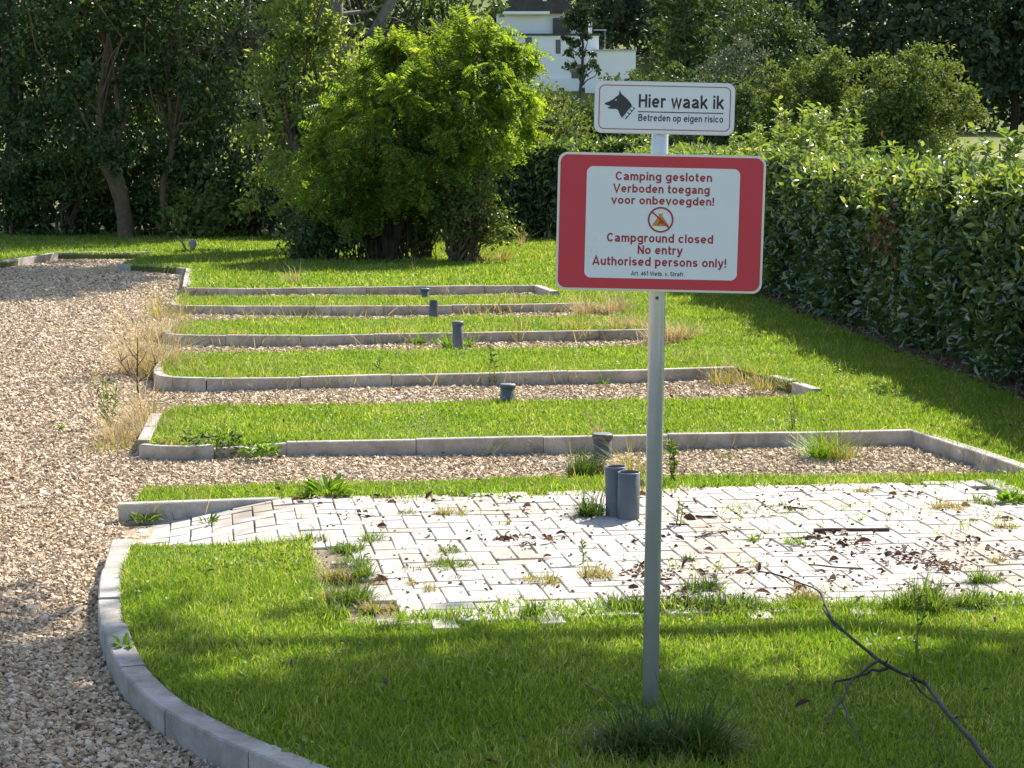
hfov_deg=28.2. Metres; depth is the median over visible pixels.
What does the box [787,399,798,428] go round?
tall weed
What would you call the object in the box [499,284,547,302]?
dry grass clump
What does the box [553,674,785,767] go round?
grass clump
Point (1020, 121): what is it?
hillside tree
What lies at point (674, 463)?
tall weed
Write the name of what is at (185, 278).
kerb
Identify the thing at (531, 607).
grass tuft
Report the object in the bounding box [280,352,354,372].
dry grass clump
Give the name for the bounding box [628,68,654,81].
hillside tree
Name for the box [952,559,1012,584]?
grass tuft
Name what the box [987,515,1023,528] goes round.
grass tuft
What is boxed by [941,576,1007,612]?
grass tuft
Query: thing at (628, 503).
drain pipe
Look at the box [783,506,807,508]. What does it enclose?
stick
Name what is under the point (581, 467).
rush clump
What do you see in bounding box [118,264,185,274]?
kerb
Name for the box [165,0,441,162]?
woodland tree
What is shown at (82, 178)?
undergrowth bush
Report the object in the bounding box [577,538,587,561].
tall weed
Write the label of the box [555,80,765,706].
campground sign
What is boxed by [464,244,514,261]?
grass clump
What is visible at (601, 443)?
drain pipe
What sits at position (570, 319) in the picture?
dry grass clump
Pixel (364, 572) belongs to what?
grass tuft
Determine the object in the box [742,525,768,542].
grass tuft
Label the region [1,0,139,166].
woodland tree
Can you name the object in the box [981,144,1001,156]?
fence post
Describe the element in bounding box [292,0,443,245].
tall tree
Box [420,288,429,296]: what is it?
drain pipe
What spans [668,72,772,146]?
field bush
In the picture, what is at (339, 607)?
grass tuft
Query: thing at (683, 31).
hillside tree
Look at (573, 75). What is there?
window
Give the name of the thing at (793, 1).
hillside tree
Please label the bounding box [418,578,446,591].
grass tuft
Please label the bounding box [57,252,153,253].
kerb
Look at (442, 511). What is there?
grass tuft
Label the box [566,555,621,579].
grass tuft
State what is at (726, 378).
dry grass clump
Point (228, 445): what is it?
creeper
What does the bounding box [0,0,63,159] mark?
woodland tree
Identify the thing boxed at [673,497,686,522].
tall weed
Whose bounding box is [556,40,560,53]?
window
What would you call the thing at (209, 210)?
undergrowth bush
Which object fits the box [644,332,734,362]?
dry grass clump
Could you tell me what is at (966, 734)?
fallen branch
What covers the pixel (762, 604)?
grass tuft
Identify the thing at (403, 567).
grass tuft
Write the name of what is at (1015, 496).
leafy weed
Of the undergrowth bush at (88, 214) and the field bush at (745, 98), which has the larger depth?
the field bush at (745, 98)
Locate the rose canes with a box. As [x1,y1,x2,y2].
[466,152,517,261]
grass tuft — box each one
[294,527,331,544]
[299,551,362,583]
[299,585,345,605]
[306,563,392,604]
[310,588,365,618]
[322,540,373,567]
[323,535,372,555]
[332,546,388,580]
[345,589,402,614]
[353,526,389,544]
[395,505,418,515]
[397,564,429,571]
[402,572,419,586]
[406,330,438,343]
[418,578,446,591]
[421,549,478,569]
[425,543,464,555]
[431,500,476,515]
[435,329,489,346]
[489,392,517,401]
[498,517,512,524]
[507,566,572,587]
[517,597,553,617]
[555,478,609,518]
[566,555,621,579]
[589,585,661,612]
[592,368,610,384]
[660,587,726,609]
[672,563,736,592]
[679,553,695,562]
[687,579,768,615]
[715,448,740,458]
[735,593,777,607]
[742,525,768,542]
[775,531,805,544]
[775,580,835,603]
[851,483,875,492]
[866,556,979,613]
[927,495,970,511]
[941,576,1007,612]
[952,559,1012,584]
[961,489,1003,505]
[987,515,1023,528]
[988,553,1007,562]
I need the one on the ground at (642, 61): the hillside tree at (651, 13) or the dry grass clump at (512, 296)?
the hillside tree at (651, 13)
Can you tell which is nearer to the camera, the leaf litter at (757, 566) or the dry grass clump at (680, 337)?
the leaf litter at (757, 566)
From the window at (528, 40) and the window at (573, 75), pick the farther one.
the window at (573, 75)
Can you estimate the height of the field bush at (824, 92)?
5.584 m
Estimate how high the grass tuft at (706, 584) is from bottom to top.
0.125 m
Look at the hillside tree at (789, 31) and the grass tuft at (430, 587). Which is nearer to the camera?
the grass tuft at (430, 587)
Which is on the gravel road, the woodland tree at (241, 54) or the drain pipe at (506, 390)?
the drain pipe at (506, 390)
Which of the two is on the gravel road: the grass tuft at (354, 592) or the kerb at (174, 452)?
the kerb at (174, 452)
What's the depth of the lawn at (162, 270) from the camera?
7.79 m
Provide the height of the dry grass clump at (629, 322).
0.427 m
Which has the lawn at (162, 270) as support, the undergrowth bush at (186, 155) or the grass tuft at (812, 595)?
the undergrowth bush at (186, 155)
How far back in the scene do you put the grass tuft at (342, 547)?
9.40 m
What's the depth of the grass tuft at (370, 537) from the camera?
9.64 m
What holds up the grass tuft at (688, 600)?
on the paving
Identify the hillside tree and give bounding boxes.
[410,5,477,42]
[482,0,507,31]
[567,0,619,40]
[579,0,668,53]
[628,0,731,60]
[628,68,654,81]
[636,0,760,81]
[659,0,773,83]
[687,0,839,132]
[735,0,877,127]
[776,0,936,126]
[830,0,994,129]
[862,0,1018,132]
[917,4,1023,131]
[920,0,1023,131]
[979,1,1023,126]
[1007,37,1023,66]
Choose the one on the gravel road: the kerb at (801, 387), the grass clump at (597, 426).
the kerb at (801, 387)
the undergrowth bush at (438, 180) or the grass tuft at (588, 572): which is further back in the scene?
the undergrowth bush at (438, 180)
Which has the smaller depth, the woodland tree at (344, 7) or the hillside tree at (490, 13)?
the woodland tree at (344, 7)
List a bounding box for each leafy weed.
[108,632,135,648]
[124,511,163,523]
[199,512,219,523]
[237,438,283,457]
[299,473,357,497]
[993,489,1023,503]
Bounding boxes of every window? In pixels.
[525,37,531,48]
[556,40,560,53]
[571,64,583,77]
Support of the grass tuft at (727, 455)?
on the gravel road
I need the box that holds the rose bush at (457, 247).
[412,164,527,261]
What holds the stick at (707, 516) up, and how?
on the paving
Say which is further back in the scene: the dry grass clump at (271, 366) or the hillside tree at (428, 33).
the hillside tree at (428, 33)
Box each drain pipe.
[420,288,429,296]
[429,300,438,317]
[452,321,463,349]
[499,383,515,401]
[592,432,612,460]
[605,465,626,516]
[617,470,639,520]
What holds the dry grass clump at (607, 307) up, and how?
on the lawn at (162, 270)
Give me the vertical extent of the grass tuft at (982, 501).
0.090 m
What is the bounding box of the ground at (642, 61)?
[0,0,1023,205]
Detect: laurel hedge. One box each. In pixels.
[470,132,650,238]
[623,95,1023,384]
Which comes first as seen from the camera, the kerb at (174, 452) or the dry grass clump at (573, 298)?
the kerb at (174, 452)
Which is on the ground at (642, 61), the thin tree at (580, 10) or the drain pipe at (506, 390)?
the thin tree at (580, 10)
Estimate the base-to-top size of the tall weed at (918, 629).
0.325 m
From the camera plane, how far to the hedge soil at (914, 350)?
18.16 m
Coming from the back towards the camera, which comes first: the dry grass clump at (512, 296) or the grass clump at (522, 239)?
the grass clump at (522, 239)
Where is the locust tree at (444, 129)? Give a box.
[291,5,554,260]
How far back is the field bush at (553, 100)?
65.09 m
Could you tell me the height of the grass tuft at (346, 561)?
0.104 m
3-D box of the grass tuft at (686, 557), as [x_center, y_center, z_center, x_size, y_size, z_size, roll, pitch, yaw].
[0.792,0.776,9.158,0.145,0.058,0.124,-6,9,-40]
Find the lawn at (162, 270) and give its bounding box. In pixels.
[0,206,1023,767]
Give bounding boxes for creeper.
[152,434,200,444]
[180,430,243,455]
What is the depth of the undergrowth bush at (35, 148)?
42.88 m
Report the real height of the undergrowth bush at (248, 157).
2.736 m
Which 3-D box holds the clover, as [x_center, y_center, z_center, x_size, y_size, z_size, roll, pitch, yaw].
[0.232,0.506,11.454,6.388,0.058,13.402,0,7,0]
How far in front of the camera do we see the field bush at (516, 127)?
61.27 m
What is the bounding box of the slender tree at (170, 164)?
[79,0,270,236]
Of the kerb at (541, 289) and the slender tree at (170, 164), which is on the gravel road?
the kerb at (541, 289)
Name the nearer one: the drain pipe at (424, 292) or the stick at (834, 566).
the stick at (834, 566)
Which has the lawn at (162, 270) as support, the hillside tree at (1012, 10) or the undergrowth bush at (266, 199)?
the undergrowth bush at (266, 199)
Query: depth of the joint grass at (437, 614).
8.41 m
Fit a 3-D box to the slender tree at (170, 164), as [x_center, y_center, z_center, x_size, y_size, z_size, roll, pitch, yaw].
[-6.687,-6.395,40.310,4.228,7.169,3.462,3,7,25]
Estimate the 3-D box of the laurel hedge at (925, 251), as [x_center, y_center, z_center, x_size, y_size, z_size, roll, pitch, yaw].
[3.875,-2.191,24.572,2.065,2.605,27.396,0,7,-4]
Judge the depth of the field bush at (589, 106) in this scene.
68.97 m
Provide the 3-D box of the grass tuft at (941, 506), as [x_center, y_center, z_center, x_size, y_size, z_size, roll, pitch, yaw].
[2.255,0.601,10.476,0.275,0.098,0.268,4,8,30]
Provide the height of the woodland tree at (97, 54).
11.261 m
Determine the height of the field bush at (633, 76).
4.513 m
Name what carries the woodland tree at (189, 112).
on the lawn at (162, 270)
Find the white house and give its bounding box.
[489,0,636,92]
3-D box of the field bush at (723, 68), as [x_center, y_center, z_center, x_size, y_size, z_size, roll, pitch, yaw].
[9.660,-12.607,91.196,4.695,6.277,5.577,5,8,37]
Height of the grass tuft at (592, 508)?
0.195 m
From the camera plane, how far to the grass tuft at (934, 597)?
8.26 m
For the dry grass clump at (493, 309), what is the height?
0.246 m
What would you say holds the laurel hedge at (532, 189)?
on the lawn at (162, 270)
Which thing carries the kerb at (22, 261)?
on the gravel road
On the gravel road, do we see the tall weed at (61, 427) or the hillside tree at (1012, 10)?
the tall weed at (61, 427)
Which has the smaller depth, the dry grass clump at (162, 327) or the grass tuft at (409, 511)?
the grass tuft at (409, 511)
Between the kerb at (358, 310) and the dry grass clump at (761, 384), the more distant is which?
the kerb at (358, 310)
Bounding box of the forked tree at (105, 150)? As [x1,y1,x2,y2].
[3,0,216,237]
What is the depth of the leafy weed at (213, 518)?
10.37 m
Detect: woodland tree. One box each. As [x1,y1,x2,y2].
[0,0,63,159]
[0,0,164,231]
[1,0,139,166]
[1,0,236,196]
[38,0,240,187]
[38,0,280,185]
[126,0,310,179]
[140,0,350,229]
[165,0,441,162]
[218,0,374,249]
[240,0,534,131]
[344,0,534,137]
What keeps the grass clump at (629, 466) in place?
on the gravel road
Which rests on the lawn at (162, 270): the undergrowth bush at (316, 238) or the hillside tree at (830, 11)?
the undergrowth bush at (316, 238)
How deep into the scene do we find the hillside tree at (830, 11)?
136.96 m
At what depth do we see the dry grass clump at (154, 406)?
14.33 m
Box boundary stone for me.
[188,239,196,249]
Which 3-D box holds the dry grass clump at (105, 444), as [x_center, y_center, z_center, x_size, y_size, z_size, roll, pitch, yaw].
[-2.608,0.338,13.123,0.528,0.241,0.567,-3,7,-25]
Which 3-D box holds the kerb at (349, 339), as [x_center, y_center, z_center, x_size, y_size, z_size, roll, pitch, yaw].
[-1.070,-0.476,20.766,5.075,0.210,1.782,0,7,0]
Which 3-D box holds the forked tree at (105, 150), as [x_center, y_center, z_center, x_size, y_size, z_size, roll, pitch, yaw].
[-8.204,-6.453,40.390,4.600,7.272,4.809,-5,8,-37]
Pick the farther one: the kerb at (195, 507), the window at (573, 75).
the window at (573, 75)
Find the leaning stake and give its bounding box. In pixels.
[177,235,186,249]
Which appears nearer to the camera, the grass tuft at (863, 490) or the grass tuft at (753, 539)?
the grass tuft at (753, 539)
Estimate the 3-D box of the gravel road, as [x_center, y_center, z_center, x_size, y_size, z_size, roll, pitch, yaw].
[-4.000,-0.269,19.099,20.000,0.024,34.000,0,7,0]
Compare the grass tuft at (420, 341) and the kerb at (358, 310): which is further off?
the kerb at (358, 310)
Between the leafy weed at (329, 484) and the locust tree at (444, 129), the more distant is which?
the locust tree at (444, 129)
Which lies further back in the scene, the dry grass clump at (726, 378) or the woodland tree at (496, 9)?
the woodland tree at (496, 9)
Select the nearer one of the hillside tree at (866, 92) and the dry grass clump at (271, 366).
the dry grass clump at (271, 366)
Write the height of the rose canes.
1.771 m
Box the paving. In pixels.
[138,480,1023,631]
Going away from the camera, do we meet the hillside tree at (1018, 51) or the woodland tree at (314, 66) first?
the woodland tree at (314, 66)
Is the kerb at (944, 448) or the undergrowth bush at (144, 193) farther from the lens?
the undergrowth bush at (144, 193)
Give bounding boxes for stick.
[584,684,683,742]
[695,531,712,537]
[696,515,716,517]
[721,524,754,529]
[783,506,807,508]
[792,535,820,539]
[809,564,862,568]
[813,527,889,531]
[909,649,964,761]
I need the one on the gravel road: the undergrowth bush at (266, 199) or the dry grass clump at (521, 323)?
the dry grass clump at (521, 323)
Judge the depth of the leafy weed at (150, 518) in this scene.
10.57 m
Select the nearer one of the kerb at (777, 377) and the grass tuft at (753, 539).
the grass tuft at (753, 539)
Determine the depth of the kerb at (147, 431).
13.18 m
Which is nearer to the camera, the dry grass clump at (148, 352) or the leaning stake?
the dry grass clump at (148, 352)
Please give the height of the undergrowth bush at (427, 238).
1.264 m
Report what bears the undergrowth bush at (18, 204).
on the lawn at (162, 270)
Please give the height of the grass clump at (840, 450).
0.398 m
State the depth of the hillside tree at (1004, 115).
148.42 m
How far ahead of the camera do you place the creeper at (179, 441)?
12.76 m
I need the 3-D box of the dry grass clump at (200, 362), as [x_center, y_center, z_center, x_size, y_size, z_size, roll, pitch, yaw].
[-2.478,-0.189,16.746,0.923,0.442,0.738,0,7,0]
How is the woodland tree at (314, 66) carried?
on the lawn at (162, 270)
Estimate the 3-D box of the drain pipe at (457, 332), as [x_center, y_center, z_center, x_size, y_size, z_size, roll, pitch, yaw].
[-0.511,-0.443,19.241,0.116,0.302,0.116,0,7,0]
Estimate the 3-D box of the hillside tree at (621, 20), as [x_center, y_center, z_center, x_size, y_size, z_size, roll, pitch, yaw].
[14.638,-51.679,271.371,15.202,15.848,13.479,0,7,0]
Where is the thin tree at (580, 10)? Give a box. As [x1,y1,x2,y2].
[559,0,602,101]
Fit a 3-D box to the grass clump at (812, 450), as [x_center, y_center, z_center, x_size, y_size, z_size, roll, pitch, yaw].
[1.943,0.329,12.694,0.679,0.359,0.693,2,7,14]
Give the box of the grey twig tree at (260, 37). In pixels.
[142,0,283,235]
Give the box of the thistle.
[117,337,157,393]
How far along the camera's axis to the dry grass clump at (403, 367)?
16.59 m
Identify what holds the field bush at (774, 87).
on the ground at (642, 61)
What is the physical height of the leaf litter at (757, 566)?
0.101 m
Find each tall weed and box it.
[57,423,66,429]
[88,371,124,425]
[374,356,383,367]
[487,345,498,385]
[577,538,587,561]
[663,438,679,480]
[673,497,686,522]
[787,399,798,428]
[913,577,931,660]
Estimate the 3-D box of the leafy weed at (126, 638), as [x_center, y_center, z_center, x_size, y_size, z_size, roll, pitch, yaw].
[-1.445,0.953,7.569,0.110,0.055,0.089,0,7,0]
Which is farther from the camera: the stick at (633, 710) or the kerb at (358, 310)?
the kerb at (358, 310)
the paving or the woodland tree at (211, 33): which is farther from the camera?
the woodland tree at (211, 33)
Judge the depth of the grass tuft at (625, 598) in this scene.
8.23 m
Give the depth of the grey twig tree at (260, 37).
40.94 m
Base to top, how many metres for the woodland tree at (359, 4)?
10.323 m
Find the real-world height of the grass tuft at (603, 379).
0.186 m
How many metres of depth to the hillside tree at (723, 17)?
166.75 m
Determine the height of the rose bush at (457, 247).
1.643 m
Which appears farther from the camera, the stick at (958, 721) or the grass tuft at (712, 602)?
the grass tuft at (712, 602)
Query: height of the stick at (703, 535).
0.014 m
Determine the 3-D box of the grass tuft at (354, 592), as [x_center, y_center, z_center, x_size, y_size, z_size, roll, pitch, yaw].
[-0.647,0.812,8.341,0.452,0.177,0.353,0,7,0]
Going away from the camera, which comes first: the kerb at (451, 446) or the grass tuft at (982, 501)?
the grass tuft at (982, 501)
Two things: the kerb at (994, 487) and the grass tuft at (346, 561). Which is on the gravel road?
the kerb at (994, 487)
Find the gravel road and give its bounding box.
[0,271,949,763]
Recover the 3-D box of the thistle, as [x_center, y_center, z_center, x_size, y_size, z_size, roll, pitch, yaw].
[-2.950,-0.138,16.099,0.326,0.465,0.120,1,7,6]
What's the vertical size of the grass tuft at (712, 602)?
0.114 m
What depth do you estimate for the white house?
247.48 m
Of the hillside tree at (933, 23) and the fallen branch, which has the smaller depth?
the fallen branch
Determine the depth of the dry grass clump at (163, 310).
23.07 m
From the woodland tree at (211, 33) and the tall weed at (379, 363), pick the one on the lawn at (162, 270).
the woodland tree at (211, 33)
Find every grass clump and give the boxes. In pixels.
[34,254,256,374]
[72,382,208,443]
[74,418,138,451]
[88,353,214,425]
[116,292,202,340]
[119,268,210,317]
[123,419,170,448]
[130,347,176,380]
[157,335,245,372]
[243,352,293,374]
[275,265,306,282]
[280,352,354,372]
[369,359,423,373]
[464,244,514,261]
[472,298,515,313]
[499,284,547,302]
[500,313,552,329]
[511,218,541,244]
[542,290,594,302]
[546,310,610,328]
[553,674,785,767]
[562,291,646,314]
[574,408,611,432]
[578,292,675,333]
[596,420,665,474]
[624,313,719,342]
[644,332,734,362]
[696,352,782,385]
[742,363,794,391]
[769,407,865,461]
[793,409,891,461]
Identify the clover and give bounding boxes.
[122,351,1023,757]
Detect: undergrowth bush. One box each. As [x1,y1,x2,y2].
[0,105,99,231]
[0,146,64,235]
[13,142,128,235]
[59,184,116,235]
[65,121,179,231]
[97,175,195,235]
[128,118,250,197]
[149,178,262,237]
[185,118,282,231]
[205,145,281,236]
[231,163,306,237]
[271,189,387,260]
[393,185,456,257]
[414,165,470,230]
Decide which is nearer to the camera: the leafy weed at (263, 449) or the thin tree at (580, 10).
the leafy weed at (263, 449)
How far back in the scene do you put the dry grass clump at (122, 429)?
13.51 m
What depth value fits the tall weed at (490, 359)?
16.54 m
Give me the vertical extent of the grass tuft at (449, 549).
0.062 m
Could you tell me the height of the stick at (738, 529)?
0.005 m
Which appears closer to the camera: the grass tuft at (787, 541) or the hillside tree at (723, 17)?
the grass tuft at (787, 541)
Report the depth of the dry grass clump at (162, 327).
20.45 m
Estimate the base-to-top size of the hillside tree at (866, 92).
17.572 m
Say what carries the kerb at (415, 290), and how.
on the gravel road
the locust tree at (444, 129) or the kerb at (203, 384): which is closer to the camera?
the kerb at (203, 384)
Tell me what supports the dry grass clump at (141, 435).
on the gravel road
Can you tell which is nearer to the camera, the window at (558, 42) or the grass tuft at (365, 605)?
the grass tuft at (365, 605)
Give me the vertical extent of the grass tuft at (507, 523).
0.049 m
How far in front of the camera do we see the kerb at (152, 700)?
6.86 m
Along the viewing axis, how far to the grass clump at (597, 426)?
13.21 m
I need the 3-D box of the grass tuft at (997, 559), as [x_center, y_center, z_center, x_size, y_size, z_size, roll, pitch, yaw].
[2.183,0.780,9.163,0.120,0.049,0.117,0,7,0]
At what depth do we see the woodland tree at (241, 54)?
43.95 m
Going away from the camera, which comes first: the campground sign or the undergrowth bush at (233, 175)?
the campground sign
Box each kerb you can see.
[0,253,57,265]
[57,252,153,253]
[98,539,328,767]
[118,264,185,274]
[118,497,278,523]
[137,413,160,454]
[139,442,286,460]
[153,353,736,391]
[162,320,647,347]
[171,297,585,315]
[182,268,191,292]
[185,285,533,295]
[287,429,913,456]
[534,285,558,295]
[770,375,796,382]
[792,382,821,395]
[912,430,1023,474]
[977,479,1023,503]
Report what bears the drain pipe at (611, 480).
on the paving
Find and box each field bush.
[510,117,523,136]
[516,77,597,140]
[553,90,637,141]
[598,69,653,144]
[637,57,720,146]
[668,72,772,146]
[672,33,778,141]
[735,58,801,144]
[772,44,867,150]
[827,36,998,161]
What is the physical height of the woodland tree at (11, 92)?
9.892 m
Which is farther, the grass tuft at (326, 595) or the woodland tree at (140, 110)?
the woodland tree at (140, 110)
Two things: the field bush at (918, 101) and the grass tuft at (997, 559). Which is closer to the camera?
the grass tuft at (997, 559)
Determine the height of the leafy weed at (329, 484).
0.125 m
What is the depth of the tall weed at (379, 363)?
17.03 m
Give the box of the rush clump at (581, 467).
[551,434,622,477]
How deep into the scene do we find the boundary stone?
35.79 m
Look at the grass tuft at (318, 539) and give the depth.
9.62 m
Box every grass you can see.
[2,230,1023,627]
[206,466,1023,632]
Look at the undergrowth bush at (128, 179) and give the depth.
43.66 m
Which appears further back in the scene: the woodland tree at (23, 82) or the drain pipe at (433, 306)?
the woodland tree at (23, 82)
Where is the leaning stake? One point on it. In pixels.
(183, 244)
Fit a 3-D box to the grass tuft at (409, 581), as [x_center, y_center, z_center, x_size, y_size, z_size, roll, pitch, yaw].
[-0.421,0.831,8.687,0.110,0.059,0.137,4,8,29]
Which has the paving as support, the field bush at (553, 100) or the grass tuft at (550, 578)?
the grass tuft at (550, 578)
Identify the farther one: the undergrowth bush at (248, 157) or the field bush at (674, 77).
the field bush at (674, 77)
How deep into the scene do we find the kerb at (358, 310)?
23.44 m
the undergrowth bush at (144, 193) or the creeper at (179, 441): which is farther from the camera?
the undergrowth bush at (144, 193)
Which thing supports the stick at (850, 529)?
on the paving
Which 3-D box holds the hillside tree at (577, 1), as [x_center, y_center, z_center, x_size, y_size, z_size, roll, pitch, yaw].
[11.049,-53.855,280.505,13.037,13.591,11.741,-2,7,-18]
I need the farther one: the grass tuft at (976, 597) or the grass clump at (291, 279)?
the grass clump at (291, 279)
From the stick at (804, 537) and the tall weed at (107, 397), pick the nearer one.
the stick at (804, 537)
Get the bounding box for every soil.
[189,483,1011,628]
[758,289,1023,399]
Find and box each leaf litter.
[265,479,1023,618]

